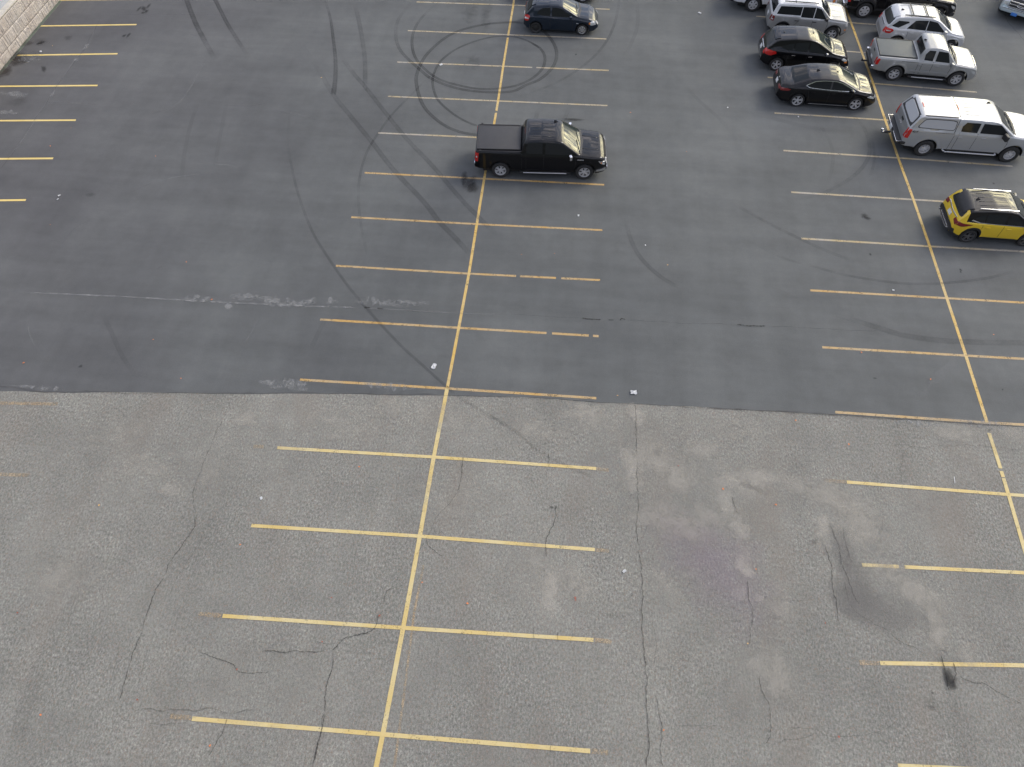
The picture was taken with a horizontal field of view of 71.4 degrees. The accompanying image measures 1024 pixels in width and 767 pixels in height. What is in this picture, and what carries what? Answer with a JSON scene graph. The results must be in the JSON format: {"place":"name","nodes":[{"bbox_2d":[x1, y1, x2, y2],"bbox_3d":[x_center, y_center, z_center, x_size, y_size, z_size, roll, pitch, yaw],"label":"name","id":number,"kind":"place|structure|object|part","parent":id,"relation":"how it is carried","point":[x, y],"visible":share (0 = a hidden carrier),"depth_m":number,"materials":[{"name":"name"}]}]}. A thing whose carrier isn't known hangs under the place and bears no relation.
{"place":"outdoors","nodes":[
{"label":"outdoors","id":0,"kind":"place"},
{"bbox_2d":[0,0,8,8],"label":"sidewalk","id":1,"kind":"structure","parent":0,"point":[3,3],"depth_m":37.46,"materials":[{"name":"concrete"}]},
{"bbox_2d":[0,0,61,70],"label":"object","id":2,"kind":"structure","parent":0,"point":[59,2],"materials":[{"name":"grey concrete"}]},
{"bbox_2d":[0,0,1023,426],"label":"new asphalt","id":3,"kind":"structure","parent":0,"point":[208,180],"depth_m":30.94,"materials":[{"name":"grey asphalt"}]},
{"bbox_2d":[0,67,9,73],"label":"dirt patch","id":4,"kind":"object","parent":3,"relation":"on","point":[4,70],"visible":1,"depth_m":36.82,"materials":[{"name":"soil"}]},
{"bbox_2d":[0,199,25,200],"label":"parking line","id":5,"kind":"object","parent":3,"relation":"on","point":[12,199],"visible":1,"depth_m":31.46,"materials":[{"name":"yellow paint"}]},
{"bbox_2d":[0,157,53,159],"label":"parking line","id":6,"kind":"object","parent":3,"relation":"on","point":[23,158],"visible":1,"depth_m":33.02,"materials":[{"name":"yellow paint"}]},
{"bbox_2d":[0,0,58,69],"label":"retaining wall","id":7,"kind":"structure","parent":3,"relation":"on","point":[20,21],"depth_m":37.78,"materials":[{"name":"brick"}]},
{"bbox_2d":[0,119,75,120],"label":"parking line","id":8,"kind":"object","parent":3,"relation":"on","point":[44,120],"visible":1,"depth_m":34.58,"materials":[{"name":"yellow paint"}]},
{"bbox_2d":[0,85,97,86],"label":"parking line","id":9,"kind":"object","parent":3,"relation":"on","point":[43,85],"visible":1,"depth_m":36.15,"materials":[{"name":"yellow paint"}]},
{"bbox_2d":[17,53,117,55],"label":"parking line","id":10,"kind":"object","parent":3,"relation":"on","point":[67,54],"visible":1,"depth_m":37.69,"materials":[{"name":"yellow paint"}]},
{"bbox_2d":[40,24,136,26],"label":"parking line","id":11,"kind":"object","parent":3,"relation":"on","point":[89,25],"visible":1,"depth_m":39.24,"materials":[{"name":"yellow paint"}]},
{"bbox_2d":[378,132,475,137],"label":"parking line","id":12,"kind":"object","parent":3,"relation":"on","point":[426,135],"visible":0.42,"depth_m":34.06,"materials":[{"name":"paint"}]},
{"bbox_2d":[300,378,595,398],"bbox_3d":[-2.371,0.187,25.998,10.870,0.001,0.124,4,56,2],"label":"parking line","id":13,"kind":"object","parent":3,"relation":"on","point":[450,388],"visible":1,"depth_m":26.00,"materials":[{"name":"yellow paint"}]},
{"bbox_2d":[320,318,598,336],"bbox_3d":[-2.072,-2.156,27.570,10.822,0.001,0.110,4,56,2],"label":"parking line","id":14,"kind":"object","parent":3,"relation":"on","point":[453,327],"visible":1,"depth_m":27.58,"materials":[{"name":"yellow paint"}]},
{"bbox_2d":[336,265,599,280],"bbox_3d":[-1.836,-4.511,29.150,10.846,0.001,0.140,3,56,2],"label":"parking line","id":15,"kind":"object","parent":3,"relation":"on","point":[465,273],"visible":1,"depth_m":29.14,"materials":[{"name":"yellow paint"}]},
{"bbox_2d":[351,216,601,230],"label":"parking line","id":16,"kind":"object","parent":3,"relation":"on","point":[478,223],"visible":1,"depth_m":30.73,"materials":[{"name":"yellow paint"}]},
{"bbox_2d":[446,0,514,388],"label":"parking line","id":17,"kind":"object","parent":3,"relation":"on","point":[468,277],"visible":0.84,"depth_m":30.25,"materials":[{"name":"paint"}]},
{"bbox_2d":[365,172,603,184],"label":"parking line","id":18,"kind":"object","parent":3,"relation":"on","point":[484,179],"visible":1,"depth_m":32.37,"materials":[{"name":"yellow paint"}]},
{"bbox_2d":[388,96,606,105],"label":"parking line","id":19,"kind":"object","parent":3,"relation":"on","point":[499,101],"visible":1,"depth_m":35.59,"materials":[{"name":"paint"}]},
{"bbox_2d":[397,61,608,70],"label":"parking line","id":20,"kind":"object","parent":3,"relation":"on","point":[504,66],"visible":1,"depth_m":37.24,"materials":[{"name":"paint"}]},
{"bbox_2d":[408,30,605,38],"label":"parking line","id":21,"kind":"object","parent":3,"relation":"on","point":[506,34],"visible":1,"depth_m":38.90,"materials":[{"name":"paint"}]},
{"bbox_2d":[417,1,609,9],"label":"parking line","id":22,"kind":"object","parent":3,"relation":"on","point":[484,4],"visible":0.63,"depth_m":40.64,"materials":[{"name":"paint"}]},
{"bbox_2d":[474,119,606,179],"bbox_3d":[1.311,-10.701,32.131,5.965,1.975,2.475,2,56,1],"label":"pickup truck","id":23,"kind":"object","parent":3,"relation":"on","point":[550,146],"visible":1,"depth_m":31.61,"materials":[{"name":"black paint"}]},
{"bbox_3d":[0.512,-11.065,31.634,0.154,0.320,1.240,2,56,1],"label":"rear window","id":24,"kind":"part","parent":23,"relation":"part of","materials":[{"name":"black glass"}]},
{"bbox_3d":[0.974,-10.287,31.199,0.720,0.460,0.172,2,56,1],"label":"side window","id":25,"kind":"part","parent":23,"relation":"part of","materials":[{"name":"black glass"}]},
{"bbox_3d":[2.068,-10.251,31.192,1.210,0.480,0.174,2,56,1],"label":"side window","id":26,"kind":"part","parent":23,"relation":"part of","materials":[{"name":"black glass"}]},
{"bbox_2d":[524,0,597,34],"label":"hatchback car","id":27,"kind":"object","parent":3,"relation":"on","point":[569,15],"visible":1,"depth_m":38.33,"materials":[{"name":"black paint"}]},
{"bbox_3d":[1.006,-20.530,38.470,0.311,0.290,1.124,4,56,2],"label":"rear window","id":28,"kind":"part","parent":27,"relation":"part of","materials":[{"name":"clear glass"}]},
{"bbox_3d":[1.695,-19.869,38.087,0.720,0.385,0.173,4,56,2],"label":"side window","id":29,"kind":"part","parent":27,"relation":"part of","materials":[{"name":"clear glass"}]},
{"bbox_3d":[2.682,-19.803,38.059,1.100,0.415,0.181,4,56,2],"label":"side window","id":30,"kind":"part","parent":27,"relation":"part of","materials":[{"name":"black glass"}]},
{"bbox_2d":[730,0,836,11],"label":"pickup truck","id":31,"kind":"object","parent":3,"relation":"on","point":[752,5],"visible":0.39,"depth_m":39.95,"materials":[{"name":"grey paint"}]},
{"bbox_2d":[758,25,847,70],"bbox_3d":[15.124,-17.392,36.722,4.492,1.906,2.023,6,56,4],"label":"suv car","id":32,"kind":"object","parent":3,"relation":"on","point":[783,45],"visible":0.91,"depth_m":36.28,"materials":[{"name":"black paint"}]},
{"bbox_3d":[13.262,-17.776,36.553,0.328,0.320,1.124,6,56,4],"label":"rear window","id":33,"kind":"part","parent":32,"relation":"part of","materials":[{"name":"grey glass"}]},
{"bbox_3d":[13.956,-17.047,36.092,0.620,0.320,0.143,6,56,4],"label":"side window","id":34,"kind":"part","parent":32,"relation":"part of","materials":[{"name":"black glass"}]},
{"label":"side window","id":35,"kind":"part","parent":32,"relation":"part of","materials":[{"name":"black glass"}]},
{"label":"side window","id":36,"kind":"part","parent":32,"relation":"part of","materials":[{"name":"black glass"}]},
{"bbox_2d":[765,0,847,37],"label":"suv car","id":37,"kind":"object","parent":3,"relation":"on","point":[827,18],"visible":0.83,"depth_m":37.94,"materials":[{"name":"grey metal"}]},
{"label":"rear window","id":38,"kind":"part","parent":37,"relation":"part of","materials":[{"name":"black glass"}]},
{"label":"side window","id":39,"kind":"part","parent":37,"relation":"part of","materials":[{"name":"black glass"}]},
{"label":"side window","id":40,"kind":"part","parent":37,"relation":"part of","materials":[{"name":"black glass"}]},
{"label":"side window","id":41,"kind":"part","parent":37,"relation":"part of","materials":[{"name":"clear glass"}]},
{"bbox_2d":[756,16,875,24],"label":"parking line","id":42,"kind":"object","parent":3,"relation":"on","point":[848,22],"visible":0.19,"depth_m":39.65,"materials":[{"name":"paint"}]},
{"bbox_2d":[773,63,874,109],"bbox_3d":[15.507,-14.807,35.229,4.856,1.512,2.150,5,56,3],"label":"sedan car","id":43,"kind":"object","parent":3,"relation":"on","point":[819,83],"visible":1,"depth_m":34.79,"materials":[{"name":"black paint"}]},
{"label":"rear window","id":44,"kind":"part","parent":43,"relation":"part of","materials":[{"name":"grey glass"}]},
{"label":"side window","id":45,"kind":"part","parent":43,"relation":"part of","materials":[{"name":"black glass"}]},
{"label":"side window","id":46,"kind":"part","parent":43,"relation":"part of","materials":[{"name":"black glass"}]},
{"bbox_2d":[774,112,888,120],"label":"parking line","id":47,"kind":"object","parent":3,"relation":"on","point":[830,116],"visible":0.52,"depth_m":34.99,"materials":[{"name":"paint"}]},
{"bbox_2d":[791,191,943,201],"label":"parking line","id":48,"kind":"object","parent":3,"relation":"on","point":[867,196],"visible":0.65,"depth_m":31.80,"materials":[{"name":"paint"}]},
{"bbox_2d":[768,77,976,92],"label":"parking line","id":49,"kind":"object","parent":3,"relation":"on","point":[920,87],"visible":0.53,"depth_m":36.35,"materials":[{"name":"paint"}]},
{"bbox_2d":[783,150,1012,166],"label":"parking line","id":50,"kind":"object","parent":3,"relation":"on","point":[899,157],"visible":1,"depth_m":33.29,"materials":[{"name":"paint"}]},
{"bbox_2d":[841,0,955,17],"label":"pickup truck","id":51,"kind":"object","parent":3,"relation":"on","point":[863,8],"visible":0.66,"depth_m":39.21,"materials":[{"name":"black paint"}]},
{"bbox_2d":[801,238,1023,251],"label":"parking line","id":52,"kind":"object","parent":3,"relation":"on","point":[911,245],"visible":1,"depth_m":30.12,"materials":[{"name":"paint"}]},
{"bbox_2d":[844,6,988,422],"bbox_3d":[18.042,-10.992,33.585,0.250,0.001,29.915,4,56,2],"label":"parking line","id":53,"kind":"object","parent":3,"relation":"on","point":[942,285],"visible":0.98,"depth_m":30.32,"materials":[{"name":"paint"}]},
{"bbox_2d":[810,289,1023,303],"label":"parking line","id":54,"kind":"object","parent":3,"relation":"on","point":[915,296],"visible":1,"depth_m":28.55,"materials":[{"name":"yellow paint"}]},
{"bbox_2d":[861,33,976,85],"bbox_3d":[20.812,-16.692,36.334,5.470,1.815,2.246,7,56,5],"label":"pickup truck","id":55,"kind":"object","parent":3,"relation":"on","point":[934,56],"visible":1,"depth_m":35.93,"materials":[{"name":"grey metal"}]},
{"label":"rear window","id":56,"kind":"part","parent":55,"relation":"part of","materials":[{"name":"black glass"}]},
{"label":"side window","id":57,"kind":"part","parent":55,"relation":"part of","materials":[{"name":"black glass"}]},
{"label":"side window","id":58,"kind":"part","parent":55,"relation":"part of","materials":[{"name":"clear glass"}]},
{"bbox_2d":[876,2,964,46],"bbox_3d":[21.852,-19.010,37.934,4.326,1.748,2.169,7,56,4],"label":"suv car","id":59,"kind":"object","parent":3,"relation":"on","point":[909,21],"visible":0.81,"depth_m":37.36,"materials":[{"name":"silver metal"}]},
{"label":"rear window","id":60,"kind":"part","parent":59,"relation":"part of","materials":[{"name":"black glass"}]},
{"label":"side window","id":61,"kind":"part","parent":59,"relation":"part of","materials":[{"name":"black glass"}]},
{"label":"side window","id":62,"kind":"part","parent":59,"relation":"part of","materials":[{"name":"black glass"}]},
{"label":"side window","id":63,"kind":"part","parent":59,"relation":"part of","materials":[{"name":"black glass"}]},
{"bbox_2d":[822,346,1023,359],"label":"parking line","id":64,"kind":"object","parent":3,"relation":"on","point":[914,352],"visible":1,"depth_m":26.99,"materials":[{"name":"yellow paint"}]},
{"bbox_2d":[835,411,1023,425],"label":"parking line","id":65,"kind":"object","parent":3,"relation":"on","point":[929,418],"visible":1,"depth_m":25.37,"materials":[{"name":"yellow paint"}]},
{"bbox_2d":[881,94,1023,161],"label":"pickup truck","id":66,"kind":"object","parent":3,"relation":"on","point":[922,124],"visible":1,"depth_m":32.38,"materials":[{"name":"silver metal"}]},
{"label":"canopy rear window","id":67,"kind":"part","parent":66,"relation":"part of","materials":[{"name":"grey glass"}]},
{"bbox_3d":[19.161,-11.644,32.045,1.626,0.455,0.125,5,56,3],"label":"canopy window frame","id":68,"kind":"part","parent":66,"relation":"part of","materials":[{"name":"black plastic"}]},
{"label":"canopy window","id":69,"kind":"part","parent":66,"relation":"part of","materials":[{"name":"grey glass"}]},
{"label":"side window","id":70,"kind":"part","parent":66,"relation":"part of","materials":[{"name":"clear glass"}]},
{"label":"side window","id":71,"kind":"part","parent":66,"relation":"part of","materials":[{"name":"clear glass"}]},
{"bbox_2d":[939,188,1023,245],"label":"suv car","id":72,"kind":"object","parent":3,"relation":"on","point":[968,214],"visible":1,"depth_m":29.49,"materials":[{"name":"yellow paint"}]},
{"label":"rear window","id":73,"kind":"part","parent":72,"relation":"part of","materials":[{"name":"black glass"}]},
{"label":"side window","id":74,"kind":"part","parent":72,"relation":"part of","materials":[{"name":"black glass"}]},
{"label":"side window","id":75,"kind":"part","parent":72,"relation":"part of","materials":[{"name":"black glass"}]},
{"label":"side window","id":76,"kind":"part","parent":72,"relation":"part of","materials":[{"name":"black glass"}]},
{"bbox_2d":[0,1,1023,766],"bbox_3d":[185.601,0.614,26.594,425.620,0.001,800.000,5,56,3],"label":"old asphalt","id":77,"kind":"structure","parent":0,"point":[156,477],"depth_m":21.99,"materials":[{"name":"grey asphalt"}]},
{"bbox_2d":[0,472,27,476],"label":"parking line","id":78,"kind":"object","parent":77,"relation":"on","point":[13,475],"visible":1,"depth_m":24.00,"materials":[{"name":"beige paint"}]},
{"bbox_2d":[0,401,57,405],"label":"parking line","id":79,"kind":"object","parent":77,"relation":"on","point":[28,402],"visible":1,"depth_m":25.57,"materials":[{"name":"beige paint"}]},
{"bbox_2d":[120,585,158,697],"bbox_3d":[-10.961,7.423,21.090,0.211,0.001,3.643,5,56,3],"label":"crack","id":80,"kind":"object","parent":77,"relation":"on","point":[138,639],"visible":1,"depth_m":20.93,"materials":[{"name":"black asphalt"}]},
{"bbox_2d":[170,714,190,719],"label":"parking line","id":81,"kind":"object","parent":77,"relation":"on","point":[180,717],"visible":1,"depth_m":19.86,"materials":[{"name":"beige paint"}]},
{"bbox_2d":[199,612,221,616],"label":"parking line","id":82,"kind":"object","parent":77,"relation":"on","point":[209,613],"visible":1,"depth_m":21.44,"materials":[{"name":"beige paint"}]},
{"bbox_2d":[266,650,321,652],"bbox_3d":[-6.282,7.832,20.837,1.977,0.001,0.088,1,56,0],"label":"crack","id":83,"kind":"object","parent":77,"relation":"on","point":[290,651],"visible":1,"depth_m":20.84,"materials":[{"name":"black asphalt"}]},
{"bbox_2d":[314,721,323,759],"bbox_3d":[-5.298,9.806,19.518,0.081,0.001,1.440,6,56,4],"label":"crack","id":84,"kind":"object","parent":77,"relation":"on","point":[317,743],"visible":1,"depth_m":19.46,"materials":[{"name":"black asphalt"}]},
{"bbox_2d":[191,716,589,752],"bbox_3d":[-3.387,9.673,19.634,11.069,0.001,0.123,4,56,2],"label":"parking line","id":85,"kind":"object","parent":77,"relation":"on","point":[398,735],"visible":1,"depth_m":19.63,"materials":[{"name":"yellow paint"}]},
{"bbox_2d":[222,614,593,641],"bbox_3d":[-3.143,7.281,21.239,11.126,0.001,0.126,3,56,2],"label":"parking line","id":86,"kind":"object","parent":77,"relation":"on","point":[429,629],"visible":1,"depth_m":21.23,"materials":[{"name":"yellow paint"}]},
{"bbox_2d":[393,565,423,766],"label":"parking line","id":87,"kind":"object","parent":77,"relation":"on","point":[408,662],"visible":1,"depth_m":20.75,"materials":[{"name":"beige paint"}]},
{"bbox_2d":[374,388,448,766],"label":"parking line","id":88,"kind":"object","parent":77,"relation":"on","point":[395,668],"visible":1,"depth_m":21.83,"materials":[{"name":"yellow paint"}]},
{"bbox_2d":[251,524,594,550],"bbox_3d":[-2.893,4.911,22.829,11.078,0.001,0.154,4,56,2],"label":"parking line","id":89,"kind":"object","parent":77,"relation":"on","point":[423,536],"visible":1,"depth_m":22.84,"materials":[{"name":"yellow paint"}]},
{"bbox_2d":[277,446,595,469],"bbox_3d":[-2.620,2.537,24.422,10.996,0.001,0.150,3,56,2],"label":"parking line","id":90,"kind":"object","parent":77,"relation":"on","point":[439,457],"visible":1,"depth_m":24.43,"materials":[{"name":"yellow paint"}]},
{"bbox_2d":[544,575,556,608],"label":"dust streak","id":91,"kind":"object","parent":77,"relation":"on","point":[551,592],"visible":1,"depth_m":21.87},
{"bbox_2d":[592,748,607,754],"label":"parking line","id":92,"kind":"object","parent":77,"relation":"on","point":[596,750],"visible":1,"depth_m":19.43,"materials":[{"name":"beige paint"}]},
{"bbox_2d":[595,638,611,643],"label":"parking line","id":93,"kind":"object","parent":77,"relation":"on","point":[598,639],"visible":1,"depth_m":21.06,"materials":[{"name":"beige paint"}]},
{"bbox_2d":[621,450,637,482],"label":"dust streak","id":94,"kind":"object","parent":77,"relation":"on","point":[631,462],"visible":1,"depth_m":24.33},
{"bbox_2d":[631,407,640,421],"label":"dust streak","id":95,"kind":"object","parent":77,"relation":"on","point":[637,415],"visible":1,"depth_m":25.38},
{"bbox_2d":[639,554,645,665],"bbox_3d":[3.949,6.724,21.625,0.126,0.001,3.695,3,56,2],"label":"crack","id":96,"kind":"object","parent":77,"relation":"on","point":[642,614],"visible":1,"depth_m":21.46,"materials":[{"name":"black asphalt"}]},
{"bbox_2d":[645,675,649,765],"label":"crack","id":97,"kind":"object","parent":77,"relation":"on","point":[648,729],"visible":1,"depth_m":19.64,"materials":[{"name":"black asphalt"}]},
{"bbox_2d":[719,496,743,533],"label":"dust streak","id":98,"kind":"object","parent":77,"relation":"on","point":[726,502],"visible":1,"depth_m":23.44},
{"bbox_2d":[737,557,745,568],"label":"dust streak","id":99,"kind":"object","parent":77,"relation":"on","point":[740,563],"visible":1,"depth_m":22.35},
{"bbox_2d":[742,567,753,576],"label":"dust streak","id":100,"kind":"object","parent":77,"relation":"on","point":[748,572],"visible":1,"depth_m":22.21,"materials":[{"name":"grey"}]},
{"bbox_2d":[721,471,799,489],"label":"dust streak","id":101,"kind":"object","parent":77,"relation":"on","point":[756,477],"visible":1,"depth_m":24.02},
{"bbox_2d":[820,518,829,533],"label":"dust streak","id":102,"kind":"object","parent":77,"relation":"on","point":[824,526],"visible":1,"depth_m":23.09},
{"bbox_2d":[826,550,837,612],"bbox_3d":[9.913,6.155,22.034,0.143,0.001,2.462,5,56,3],"label":"crack","id":103,"kind":"object","parent":77,"relation":"on","point":[832,583],"visible":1,"depth_m":21.98,"materials":[{"name":"black asphalt"}]},
{"bbox_2d":[821,487,861,523],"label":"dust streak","id":104,"kind":"object","parent":77,"relation":"on","point":[838,503],"visible":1,"depth_m":23.56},
{"bbox_2d":[860,660,879,665],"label":"parking line","id":105,"kind":"object","parent":77,"relation":"on","point":[862,662],"visible":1,"depth_m":20.73,"materials":[{"name":"beige paint"}]},
{"bbox_2d":[898,764,960,766],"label":"parking line","id":106,"kind":"object","parent":77,"relation":"on","point":[909,765],"visible":1,"depth_m":19.26,"materials":[{"name":"yellow paint"}]},
{"bbox_2d":[847,480,1023,496],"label":"parking line","id":107,"kind":"object","parent":77,"relation":"on","point":[935,488],"visible":1,"depth_m":23.84,"materials":[{"name":"yellow paint"}]},
{"bbox_2d":[862,563,1023,573],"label":"parking line","id":108,"kind":"object","parent":77,"relation":"on","point":[944,568],"visible":1,"depth_m":22.31,"materials":[{"name":"yellow paint"}]},
{"bbox_2d":[946,673,953,681],"bbox_3d":[12.579,8.451,20.504,0.438,0.001,0.596,-19,58,-13],"label":"pothole stain","id":109,"kind":"object","parent":77,"relation":"on","point":[950,677],"visible":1,"depth_m":20.50,"materials":[{"name":"asphalt"}]},
{"bbox_2d":[880,661,1023,666],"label":"parking line","id":110,"kind":"object","parent":77,"relation":"on","point":[915,663],"visible":1,"depth_m":20.73,"materials":[{"name":"yellow paint"}]},
{"bbox_2d":[987,433,1023,552],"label":"parking line","id":111,"kind":"object","parent":77,"relation":"on","point":[1007,491],"visible":1,"depth_m":23.75,"materials":[{"name":"yellow paint"}]},
{"bbox_2d":[998,0,1023,16],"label":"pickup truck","id":112,"kind":"object","parent":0,"point":[1015,8],"visible":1,"depth_m":39.28,"materials":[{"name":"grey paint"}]},
{"label":"dust film","id":113,"kind":"structure","parent":0,"visible":0},
{"bbox_2d":[636,467,638,540],"bbox_3d":[4.137,3.847,23.555,0.116,0.001,3.250,5,56,3],"label":"crack","id":114,"kind":"object","parent":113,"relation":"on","point":[638,506],"visible":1,"depth_m":23.41,"materials":[{"name":"grey asphalt"}]}
]}

